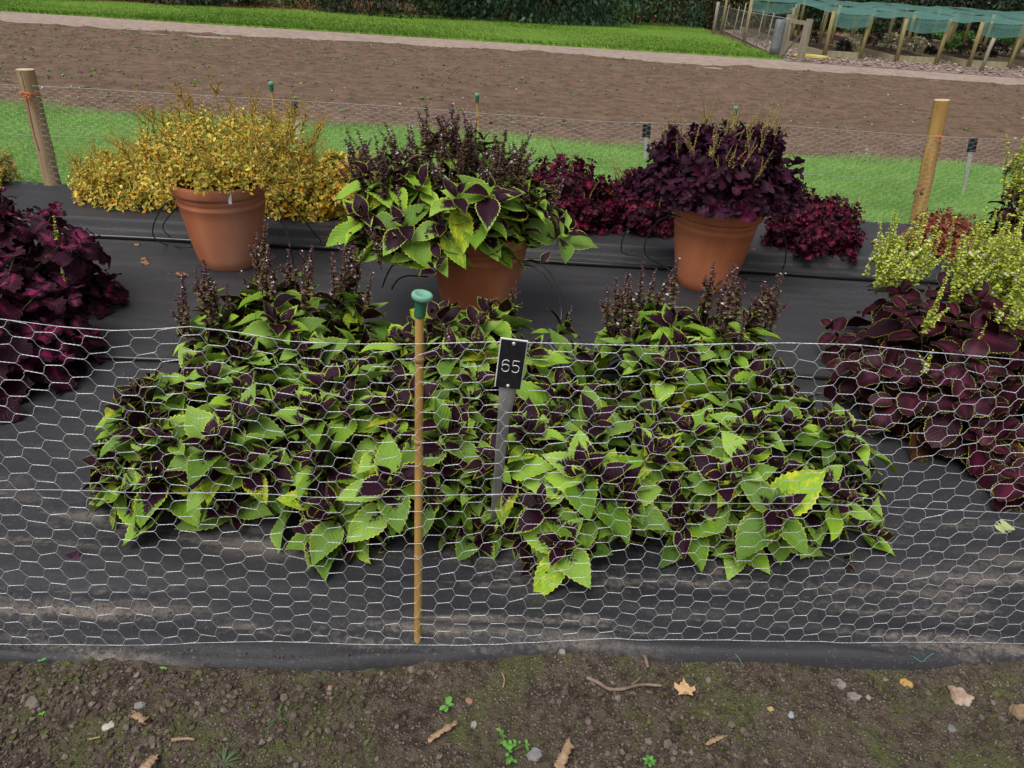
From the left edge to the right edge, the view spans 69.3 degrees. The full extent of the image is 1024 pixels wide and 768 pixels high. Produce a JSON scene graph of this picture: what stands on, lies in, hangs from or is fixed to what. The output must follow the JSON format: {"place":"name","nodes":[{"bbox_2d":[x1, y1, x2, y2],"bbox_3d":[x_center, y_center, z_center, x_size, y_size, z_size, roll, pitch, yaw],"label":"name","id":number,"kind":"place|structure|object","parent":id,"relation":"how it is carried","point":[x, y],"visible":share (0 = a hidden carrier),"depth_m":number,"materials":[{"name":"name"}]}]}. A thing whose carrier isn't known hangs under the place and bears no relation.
{"place":"outdoors","nodes":[
{"label":"outdoors","id":0,"kind":"place"},
{"bbox_2d":[0,0,781,59],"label":"lawn","id":1,"kind":"structure","parent":0,"point":[113,4],"depth_m":20.31,"materials":[{"name":"plant"}]},
{"bbox_2d":[769,19,785,55],"bbox_3d":[6.552,-8.545,18.264,0.260,0.800,0.256,4,29,0],"label":"netting roll","id":2,"kind":"object","parent":1,"relation":"on","point":[776,41],"visible":0.91,"depth_m":18.18,"materials":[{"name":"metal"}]},
{"bbox_2d":[0,93,1023,227],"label":"grass verge","id":3,"kind":"object","parent":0,"point":[480,156],"depth_m":7.18,"materials":[{"name":"plant"}]},
{"bbox_2d":[642,124,650,160],"bbox_3d":[1.296,-2.340,7.243,0.089,0.394,0.011,4,29,0],"label":"plot marker","id":4,"kind":"object","parent":3,"relation":"on","point":[647,130],"visible":0.88,"depth_m":7.20,"materials":[{"name":"black plastic"}]},
{"bbox_2d":[910,99,949,223],"bbox_3d":[3.168,-1.659,5.634,0.218,0.953,0.110,4,29,0],"label":"fence post","id":5,"kind":"object","parent":3,"relation":"on","point":[939,112],"visible":0.89,"depth_m":5.56,"materials":[{"name":"brown wood"}]},
{"bbox_2d":[962,137,977,192],"bbox_3d":[4.159,-1.964,6.780,0.146,0.567,0.011,4,29,0],"label":"plot marker","id":6,"kind":"object","parent":3,"relation":"on","point":[973,142],"visible":0.8,"depth_m":6.71,"materials":[{"name":"black plastic"}]},
{"bbox_2d":[0,652,1023,767],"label":"soil","id":7,"kind":"structure","parent":0,"point":[857,733],"depth_m":1.82,"materials":[{"name":"soil"}]},
{"bbox_2d":[26,696,40,709],"bbox_3d":[-1.138,0.763,1.762,0.038,0.026,0.029,19,33,26],"label":"stone","id":8,"kind":"object","parent":7,"relation":"on","point":[32,702],"visible":1,"depth_m":1.75,"materials":[{"name":"stone"}]},
{"bbox_2d":[128,710,150,724],"bbox_3d":[-0.876,0.782,1.739,0.062,0.011,0.025,16,32,21],"label":"wood chip","id":9,"kind":"object","parent":7,"relation":"on","point":[139,717],"visible":1,"depth_m":1.74,"materials":[{"name":"wood"}]},
{"bbox_2d":[139,754,158,767],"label":"wood chip","id":10,"kind":"object","parent":7,"relation":"on","point":[150,761],"visible":1,"depth_m":1.64,"materials":[{"name":"wood"}]},
{"bbox_2d":[211,744,238,767],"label":"grass tuft","id":11,"kind":"object","parent":7,"relation":"on","point":[229,756],"visible":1,"depth_m":1.67,"materials":[{"name":"green plant"}]},
{"bbox_2d":[427,720,458,742],"bbox_3d":[-0.164,0.823,1.759,0.094,0.009,0.020,-19,36,-34],"label":"wood chip","id":12,"kind":"object","parent":7,"relation":"on","point":[447,727],"visible":1,"depth_m":1.75,"materials":[{"name":"wood"}]},
{"bbox_2d":[0,181,1023,671],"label":"membrane sheet","id":13,"kind":"object","parent":7,"relation":"on","point":[154,287],"visible":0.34,"depth_m":2.23,"materials":[{"name":"fabric"}]},
{"bbox_2d":[0,148,21,183],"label":"coleus plant","id":14,"kind":"object","parent":13,"relation":"on","point":[10,165],"visible":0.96,"depth_m":5.18,"materials":[{"name":"yellow plant"}]},
{"bbox_2d":[15,68,61,185],"bbox_3d":[-3.222,-1.695,5.069,0.115,0.851,0.112,4,29,0],"label":"fence post","id":15,"kind":"object","parent":13,"relation":"on","point":[27,80],"visible":0.92,"depth_m":5.01,"materials":[{"name":"brown wood"}]},
{"bbox_2d":[0,84,1022,225],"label":"back wire netting","id":16,"kind":"object","parent":15,"relation":"attached to","point":[531,146],"visible":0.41,"depth_m":5.13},
{"bbox_2d":[0,245,108,422],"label":"coleus plant","id":17,"kind":"object","parent":13,"relation":"on","point":[20,290],"visible":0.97,"depth_m":2.96,"materials":[{"name":"purple plant"}]},
{"bbox_2d":[0,179,129,320],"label":"coleus plant","id":18,"kind":"object","parent":13,"relation":"on","point":[72,255],"visible":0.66,"depth_m":3.43,"materials":[{"name":"purple plant"}]},
{"bbox_2d":[62,131,199,212],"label":"coleus plant","id":19,"kind":"object","parent":13,"relation":"on","point":[111,180],"visible":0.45,"depth_m":4.81,"materials":[{"name":"yellow plant"}]},
{"bbox_2d":[80,334,337,546],"bbox_3d":[-0.921,0.125,2.468,0.858,0.430,0.889,4,29,0],"label":"coleus plant","id":20,"kind":"object","parent":13,"relation":"on","point":[149,452],"visible":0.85,"depth_m":2.25,"materials":[{"name":"green plant"}]},
{"bbox_2d":[168,169,268,271],"bbox_3d":[-1.602,-0.904,4.137,0.511,0.481,0.511,-8,31,-20],"label":"terracotta pot","id":21,"kind":"object","parent":13,"relation":"on","point":[221,230],"visible":0.66,"depth_m":3.98,"materials":[{"name":"ceramic"}]},
{"bbox_2d":[101,64,347,195],"bbox_3d":[-1.540,-1.331,3.901,1.172,0.607,1.050,-8,31,-20],"label":"coleus plant","id":22,"kind":"object","parent":21,"relation":"in","point":[182,157],"visible":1,"depth_m":3.81,"materials":[{"name":"yellow plant"}]},
{"bbox_2d":[170,217,401,397],"bbox_3d":[-0.900,-0.268,2.882,0.989,0.708,0.943,4,29,0],"label":"coleus plant","id":23,"kind":"object","parent":13,"relation":"on","point":[260,306],"visible":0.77,"depth_m":2.85,"materials":[{"name":"green plant"}]},
{"bbox_2d":[265,140,342,222],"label":"coleus plant","id":24,"kind":"object","parent":13,"relation":"on","point":[294,198],"visible":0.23,"depth_m":4.78,"materials":[{"name":"yellow plant"}]},
{"bbox_2d":[301,138,375,222],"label":"coleus plant","id":25,"kind":"object","parent":13,"relation":"on","point":[338,185],"visible":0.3,"depth_m":4.80,"materials":[{"name":"yellow plant"}]},
{"bbox_2d":[249,355,499,581],"bbox_3d":[-0.440,0.162,2.408,0.906,0.476,0.925,4,29,0],"label":"coleus plant","id":26,"kind":"object","parent":13,"relation":"on","point":[315,542],"visible":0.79,"depth_m":2.23,"materials":[{"name":"green plant"}]},
{"bbox_2d":[411,289,432,642],"bbox_3d":[-0.208,0.275,1.735,0.043,1.054,0.044,-23,39,-38],"label":"bamboo cane","id":27,"kind":"object","parent":13,"relation":"on","point":[421,298],"visible":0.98,"depth_m":1.66,"materials":[{"name":"brown wood"}]},
{"bbox_2d":[0,319,1023,645],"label":"front wire netting","id":28,"kind":"object","parent":27,"relation":"attached to","point":[254,493],"visible":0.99,"depth_m":1.71,"materials":[{"name":"metal"}]},
{"bbox_2d":[83,354,830,379],"bbox_3d":[0.007,-0.067,3.291,5.994,0.022,0.079,2,29,-3],"label":"irrigation pipe","id":29,"kind":"object","parent":13,"relation":"on","point":[167,359],"visible":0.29,"depth_m":3.18,"materials":[{"name":"plastic"}]},
{"bbox_2d":[359,280,594,429],"bbox_3d":[-0.117,-0.143,2.955,0.907,0.504,0.880,4,29,0],"label":"coleus plant","id":30,"kind":"object","parent":13,"relation":"on","point":[444,322],"visible":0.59,"depth_m":2.82,"materials":[{"name":"green plant"}]},
{"bbox_2d":[434,234,528,328],"bbox_3d":[-0.169,-0.545,3.659,0.511,0.481,0.511,11,30,13],"label":"terracotta pot","id":31,"kind":"object","parent":13,"relation":"on","point":[487,277],"visible":0.23,"depth_m":3.48,"materials":[{"name":"ceramic"}]},
{"bbox_2d":[324,102,599,277],"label":"coleus plant","id":32,"kind":"object","parent":31,"relation":"in","point":[410,210],"visible":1,"depth_m":3.26,"materials":[{"name":"green plant"}]},
{"bbox_2d":[523,264,561,320],"bbox_3d":[0.136,-0.454,3.489,0.066,0.161,0.422,-16,35,-30],"label":"drip tube","id":33,"kind":"object","parent":31,"relation":"attached to","point":[551,285],"visible":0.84,"depth_m":3.45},
{"bbox_2d":[524,259,566,318],"bbox_3d":[0.161,-0.470,3.515,0.086,0.172,0.437,-16,35,-31],"label":"drip tube","id":34,"kind":"object","parent":31,"relation":"attached to","point":[555,281],"visible":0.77,"depth_m":3.50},
{"bbox_2d":[61,233,951,284],"bbox_3d":[0.100,-0.758,4.517,9.050,0.030,0.071,3,29,-1],"label":"irrigation pipe","id":35,"kind":"object","parent":13,"relation":"on","point":[549,261],"visible":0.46,"depth_m":4.50,"materials":[{"name":"plastic"}]},
{"bbox_2d":[0,577,1017,659],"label":"soil crumbs","id":36,"kind":"object","parent":13,"relation":"on","point":[192,650],"visible":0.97,"depth_m":1.93,"materials":[{"name":"soil"}]},
{"bbox_2d":[490,337,527,520],"bbox_3d":[-0.040,0.202,1.944,0.062,0.967,0.526,1,30,-5],"label":"plot marker","id":37,"kind":"object","parent":13,"relation":"on","point":[510,366],"visible":1,"depth_m":1.57,"materials":[{"name":"black plastic"}]},
{"bbox_2d":[523,136,620,237],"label":"coleus plant","id":38,"kind":"object","parent":13,"relation":"on","point":[582,194],"visible":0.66,"depth_m":4.81,"materials":[{"name":"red plant"}]},
{"bbox_2d":[437,375,731,595],"bbox_3d":[0.211,0.229,2.388,1.009,0.449,0.950,4,29,0],"label":"coleus plant","id":39,"kind":"object","parent":13,"relation":"on","point":[575,476],"visible":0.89,"depth_m":2.20,"materials":[{"name":"green plant"}]},
{"bbox_2d":[599,159,674,238],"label":"coleus plant","id":40,"kind":"object","parent":13,"relation":"on","point":[632,208],"visible":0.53,"depth_m":4.89,"materials":[{"name":"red plant"}]},
{"bbox_2d":[621,210,671,256],"bbox_3d":[0.756,-0.883,4.359,0.243,0.425,0.457,4,29,0],"label":"drip tube","id":41,"kind":"object","parent":13,"relation":"on","point":[632,224],"visible":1,"depth_m":4.19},
{"bbox_2d":[554,258,800,427],"bbox_3d":[0.685,-0.199,2.980,1.031,0.663,0.971,4,29,0],"label":"coleus plant","id":42,"kind":"object","parent":13,"relation":"on","point":[631,315],"visible":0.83,"depth_m":2.89,"materials":[{"name":"green plant"}]},
{"bbox_2d":[673,209,764,292],"bbox_3d":[1.144,-0.799,4.254,0.511,0.481,0.511,-16,35,-31],"label":"terracotta pot","id":43,"kind":"object","parent":13,"relation":"on","point":[702,244],"visible":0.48,"depth_m":4.08,"materials":[{"name":"ceramic"}]},
{"bbox_2d":[618,96,810,222],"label":"coleus plant","id":44,"kind":"object","parent":43,"relation":"in","point":[705,170],"visible":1,"depth_m":3.86,"materials":[{"name":"purple plant"}]},
{"bbox_2d":[738,213,786,281],"bbox_3d":[1.436,-0.770,4.162,0.259,0.395,0.108,4,29,0],"label":"drip tube","id":45,"kind":"object","parent":43,"relation":"attached to","point":[785,256],"visible":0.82,"depth_m":4.20,"materials":[{"name":"plastic"}]},
{"bbox_2d":[631,366,899,580],"bbox_3d":[0.845,0.229,2.467,0.929,0.442,0.908,4,29,0],"label":"coleus plant","id":46,"kind":"object","parent":13,"relation":"on","point":[807,483],"visible":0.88,"depth_m":2.30,"materials":[{"name":"green plant"}]},
{"bbox_2d":[760,179,867,261],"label":"coleus plant","id":47,"kind":"object","parent":13,"relation":"on","point":[820,227],"visible":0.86,"depth_m":4.69,"materials":[{"name":"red plant"}]},
{"bbox_2d":[817,206,1023,391],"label":"coleus plant","id":48,"kind":"object","parent":13,"relation":"on","point":[908,270],"visible":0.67,"depth_m":3.20,"materials":[{"name":"green plant"}]},
{"bbox_2d":[823,270,1023,477],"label":"coleus plant","id":49,"kind":"object","parent":13,"relation":"on","point":[988,337],"visible":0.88,"depth_m":2.85,"materials":[{"name":"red plant"}]},
{"bbox_2d":[896,207,982,259],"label":"coleus plant","id":50,"kind":"object","parent":13,"relation":"on","point":[960,225],"visible":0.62,"depth_m":4.87,"materials":[{"name":"red plant"}]},
{"bbox_2d":[959,349,1023,511],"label":"coleus plant","id":51,"kind":"object","parent":13,"relation":"on","point":[1003,489],"visible":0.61,"depth_m":2.69,"materials":[{"name":"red plant"}]},
{"bbox_2d":[960,212,1023,372],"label":"coleus plant","id":52,"kind":"object","parent":13,"relation":"on","point":[1016,249],"visible":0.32,"depth_m":3.33,"materials":[{"name":"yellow plant"}]},
{"bbox_2d":[995,520,1014,532],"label":"fallen leaf","id":53,"kind":"object","parent":13,"relation":"on","point":[1004,527],"visible":0.92,"depth_m":2.51,"materials":[{"name":"plant"}]},
{"bbox_2d":[496,728,529,763],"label":"chickweed plant","id":54,"kind":"object","parent":7,"relation":"on","point":[510,745],"visible":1,"depth_m":1.73,"materials":[{"name":"green plant"}]},
{"bbox_2d":[27,661,1023,767],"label":"moss cushions","id":55,"kind":"object","parent":7,"relation":"on","point":[880,687],"visible":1,"depth_m":1.78,"materials":[{"name":"plant"}]},
{"bbox_2d":[526,747,541,761],"bbox_3d":[0.054,0.863,1.721,0.039,0.017,0.032,-21,38,-37],"label":"stone","id":56,"kind":"object","parent":7,"relation":"on","point":[533,754],"visible":1,"depth_m":1.72,"materials":[{"name":"stone"}]},
{"bbox_2d":[553,736,575,767],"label":"wood chip","id":57,"kind":"object","parent":7,"relation":"on","point":[563,757],"visible":1,"depth_m":1.70,"materials":[{"name":"wood"}]},
{"bbox_2d":[586,676,661,691],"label":"twig","id":58,"kind":"object","parent":7,"relation":"on","point":[599,683],"visible":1,"depth_m":1.89,"materials":[{"name":"wood"}]},
{"bbox_2d":[674,678,695,703],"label":"maple leaf","id":59,"kind":"object","parent":7,"relation":"on","point":[684,687],"visible":1,"depth_m":1.89,"materials":[{"name":"plant"}]},
{"bbox_2d":[947,685,974,706],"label":"dry fallen leaf","id":60,"kind":"object","parent":7,"relation":"on","point":[960,696],"visible":1,"depth_m":1.91,"materials":[{"name":"plant"}]},
{"bbox_2d":[1008,703,1023,720],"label":"stone","id":61,"kind":"object","parent":7,"relation":"on","point":[1016,711],"visible":0.98,"depth_m":1.88,"materials":[{"name":"stone"}]},
{"bbox_2d":[0,21,1023,167],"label":"field","id":62,"kind":"structure","parent":0,"point":[618,111],"depth_m":10.82,"materials":[{"name":"soil"}]},
{"bbox_2d":[0,21,1021,137],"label":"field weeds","id":63,"kind":"object","parent":62,"relation":"on","point":[340,62],"visible":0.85,"depth_m":11.96,"materials":[{"name":"green plant"}]},
{"bbox_2d":[41,31,1023,150],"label":"field pebbles","id":64,"kind":"object","parent":62,"relation":"on","point":[1015,138],"visible":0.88,"depth_m":10.53,"materials":[{"name":"stone"}]},
{"bbox_2d":[0,11,1023,84],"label":"path","id":65,"kind":"structure","parent":0,"point":[112,23],"depth_m":16.78,"materials":[{"name":"gravel"}]},
{"bbox_2d":[82,0,974,49],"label":"leaf litter ground","id":66,"kind":"structure","parent":0,"point":[717,30],"depth_m":27.02,"materials":[{"name":"plant"}]},
{"bbox_2d":[122,0,261,6],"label":"evergreen shrub","id":67,"kind":"object","parent":66,"relation":"on","point":[208,2],"visible":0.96,"depth_m":22.54,"materials":[{"name":"green plant"}]},
{"bbox_2d":[215,0,361,8],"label":"evergreen shrub","id":68,"kind":"object","parent":66,"relation":"on","point":[286,3],"visible":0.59,"depth_m":24.14,"materials":[{"name":"green plant"}]},
{"bbox_2d":[305,0,504,20],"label":"evergreen shrub","id":69,"kind":"object","parent":66,"relation":"on","point":[394,6],"visible":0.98,"depth_m":23.03,"materials":[{"name":"green plant"}]},
{"bbox_2d":[405,0,519,16],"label":"broad shrub","id":70,"kind":"object","parent":66,"relation":"on","point":[500,14],"visible":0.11,"depth_m":25.64,"materials":[{"name":"green plant"}]},
{"bbox_2d":[80,0,972,42],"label":"fallen leaves","id":71,"kind":"object","parent":66,"relation":"on","point":[342,10],"visible":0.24,"depth_m":24.04,"materials":[{"name":"brown plant"}]},
{"bbox_2d":[427,0,647,26],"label":"weeping conifer shrub","id":72,"kind":"object","parent":66,"relation":"on","point":[528,11],"visible":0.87,"depth_m":24.02,"materials":[{"name":"green plant"}]},
{"bbox_2d":[523,0,656,23],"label":"broad shrub","id":73,"kind":"object","parent":66,"relation":"on","point":[610,12],"visible":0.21,"depth_m":26.54,"materials":[{"name":"green plant"}]},
{"bbox_2d":[576,0,734,28],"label":"evergreen shrub","id":74,"kind":"object","parent":66,"relation":"on","point":[647,18],"visible":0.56,"depth_m":26.36,"materials":[{"name":"green plant"}]},
{"bbox_2d":[381,0,1023,31],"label":"woodland","id":75,"kind":"object","parent":66,"relation":"on","point":[820,11],"visible":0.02,"depth_m":35.15,"materials":[{"name":"green plant"}]},
{"bbox_2d":[653,0,786,29],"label":"broad shrub","id":76,"kind":"object","parent":66,"relation":"on","point":[730,25],"visible":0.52,"depth_m":27.40,"materials":[{"name":"green plant"}]},
{"bbox_2d":[712,2,788,51],"bbox_3d":[6.506,-9.871,20.556,0.098,1.050,6.820,2,29,-2],"label":"fence","id":77,"kind":"object","parent":66,"relation":"on","point":[715,17],"visible":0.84,"depth_m":21.42,"materials":[{"name":"grey"}]},
{"bbox_2d":[693,0,853,30],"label":"evergreen shrub","id":78,"kind":"object","parent":66,"relation":"on","point":[819,19],"visible":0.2,"depth_m":28.92,"materials":[{"name":"green plant"}]},
{"bbox_2d":[772,0,930,34],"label":"evergreen shrub","id":79,"kind":"object","parent":66,"relation":"on","point":[872,30],"visible":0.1,"depth_m":29.23,"materials":[{"name":"green plant"}]},
{"bbox_2d":[825,0,1018,42],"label":"evergreen shrub","id":80,"kind":"object","parent":66,"relation":"on","point":[879,21],"visible":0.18,"depth_m":28.05,"materials":[{"name":"green plant"}]},
{"bbox_2d":[897,0,1023,46],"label":"evergreen shrub","id":81,"kind":"object","parent":66,"relation":"on","point":[940,3],"visible":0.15,"depth_m":27.63,"materials":[{"name":"green plant"}]},
{"bbox_2d":[960,0,1023,47],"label":"evergreen shrub","id":82,"kind":"object","parent":66,"relation":"on","point":[995,4],"visible":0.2,"depth_m":26.75,"materials":[{"name":"green plant"}]},
{"bbox_2d":[719,27,1023,77],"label":"chipping ground","id":83,"kind":"structure","parent":0,"point":[970,71],"depth_m":18.22,"materials":[{"name":"wood"}]},
{"bbox_2d":[719,0,833,42],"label":"net shelter","id":84,"kind":"object","parent":83,"relation":"on","point":[767,7],"visible":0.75,"depth_m":21.92,"materials":[{"name":"fabric"}]},
{"bbox_2d":[779,14,813,61],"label":"garden gate","id":85,"kind":"structure","parent":83,"relation":"on","point":[805,33],"depth_m":17.66,"materials":[{"name":"wood"}]},
{"bbox_2d":[739,27,863,59],"bbox_3d":[8.578,-10.529,22.735,1.158,0.180,8.600,4,29,0],"label":"raised bed","id":86,"kind":"object","parent":83,"relation":"on","point":[818,49],"visible":0.52,"depth_m":20.26,"materials":[{"name":"wood"}]},
{"bbox_2d":[835,39,852,50],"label":"bedding plant","id":87,"kind":"object","parent":86,"relation":"on","point":[841,44],"visible":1,"depth_m":19.48,"materials":[{"name":"purple plant"}]},
{"bbox_2d":[789,3,903,59],"bbox_3d":[8.919,-9.579,20.148,1.853,1.210,3.462,4,29,0],"label":"net shelter","id":88,"kind":"object","parent":83,"relation":"on","point":[844,21],"visible":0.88,"depth_m":18.77,"materials":[{"name":"fabric"}]},
{"bbox_2d":[796,0,912,44],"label":"net shelter","id":89,"kind":"object","parent":83,"relation":"on","point":[841,3],"visible":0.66,"depth_m":23.06,"materials":[{"name":"fabric"}]},
{"bbox_2d":[794,31,939,63],"bbox_3d":[10.439,-10.380,22.676,1.280,0.180,8.600,4,29,0],"label":"raised bed","id":90,"kind":"object","parent":83,"relation":"on","point":[883,52],"visible":0.55,"depth_m":19.91,"materials":[{"name":"wood"}]},
{"bbox_2d":[862,33,887,46],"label":"bedding plant","id":91,"kind":"object","parent":90,"relation":"on","point":[879,36],"visible":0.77,"depth_m":21.17,"materials":[{"name":"purple plant"}]},
{"bbox_2d":[877,31,907,49],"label":"bedding plant","id":92,"kind":"object","parent":90,"relation":"on","point":[885,37],"visible":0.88,"depth_m":20.44,"materials":[{"name":"white plant"}]},
{"bbox_2d":[902,36,930,51],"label":"bedding plant","id":93,"kind":"object","parent":90,"relation":"on","point":[924,42],"visible":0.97,"depth_m":20.26,"materials":[{"name":"white plant"}]},
{"bbox_2d":[849,7,979,64],"bbox_3d":[10.741,-9.449,20.118,1.894,1.210,3.530,4,29,0],"label":"net shelter","id":94,"kind":"object","parent":83,"relation":"on","point":[943,24],"visible":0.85,"depth_m":18.67,"materials":[{"name":"fabric"}]},
{"bbox_2d":[863,2,988,48],"bbox_3d":[13.006,-11.309,23.572,2.248,1.299,3.550,4,29,0],"label":"net shelter","id":95,"kind":"object","parent":83,"relation":"on","point":[932,8],"visible":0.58,"depth_m":22.86,"materials":[{"name":"fabric"}]},
{"bbox_2d":[843,33,1012,68],"bbox_3d":[12.274,-10.239,22.629,1.266,0.180,8.600,4,29,0],"label":"raised bed","id":96,"kind":"object","parent":83,"relation":"on","point":[952,57],"visible":0.44,"depth_m":19.78,"materials":[{"name":"wood"}]},
{"bbox_2d":[944,40,966,52],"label":"bedding plant","id":97,"kind":"object","parent":96,"relation":"on","point":[954,44],"visible":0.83,"depth_m":21.13,"materials":[{"name":"green plant"}]},
{"bbox_2d":[956,42,986,55],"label":"bedding plant","id":98,"kind":"object","parent":96,"relation":"on","point":[960,48],"visible":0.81,"depth_m":19.97,"materials":[{"name":"purple plant"}]},
{"bbox_2d":[897,37,1023,66],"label":"raised bed","id":99,"kind":"object","parent":83,"relation":"on","point":[1018,60],"visible":0.3,"depth_m":21.28,"materials":[{"name":"wood"}]},
{"bbox_2d":[985,41,1011,55],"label":"bedding plant","id":100,"kind":"object","parent":99,"relation":"on","point":[999,45],"visible":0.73,"depth_m":21.00,"materials":[{"name":"purple plant"}]},
{"bbox_2d":[910,11,1023,69],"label":"net shelter","id":101,"kind":"object","parent":83,"relation":"on","point":[986,29],"visible":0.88,"depth_m":18.61,"materials":[{"name":"fabric"}]},
{"bbox_2d":[929,6,1023,54],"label":"net shelter","id":102,"kind":"object","parent":83,"relation":"on","point":[1012,13],"visible":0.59,"depth_m":23.16,"materials":[{"name":"fabric"}]},
{"bbox_2d":[979,38,995,71],"bbox_3d":[11.258,-7.756,17.564,0.138,0.828,0.087,4,29,0],"label":"fence stake","id":103,"kind":"object","parent":83,"relation":"on","point":[987,53],"visible":0.79,"depth_m":17.51,"materials":[{"name":"wood"}]},
{"bbox_2d":[976,15,1023,54],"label":"net shelter","id":104,"kind":"object","parent":83,"relation":"on","point":[1012,17],"visible":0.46,"depth_m":21.27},
{"bbox_3d":[2.763,-0.510,3.921,0.511,0.481,0.511,25,36,33],"label":"terracotta pot","id":105,"kind":"object","parent":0,"visible":0},
{"bbox_2d":[969,132,1023,257],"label":"coleus plant","id":106,"kind":"object","parent":105,"relation":"in","point":[1013,192],"visible":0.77,"depth_m":3.92,"materials":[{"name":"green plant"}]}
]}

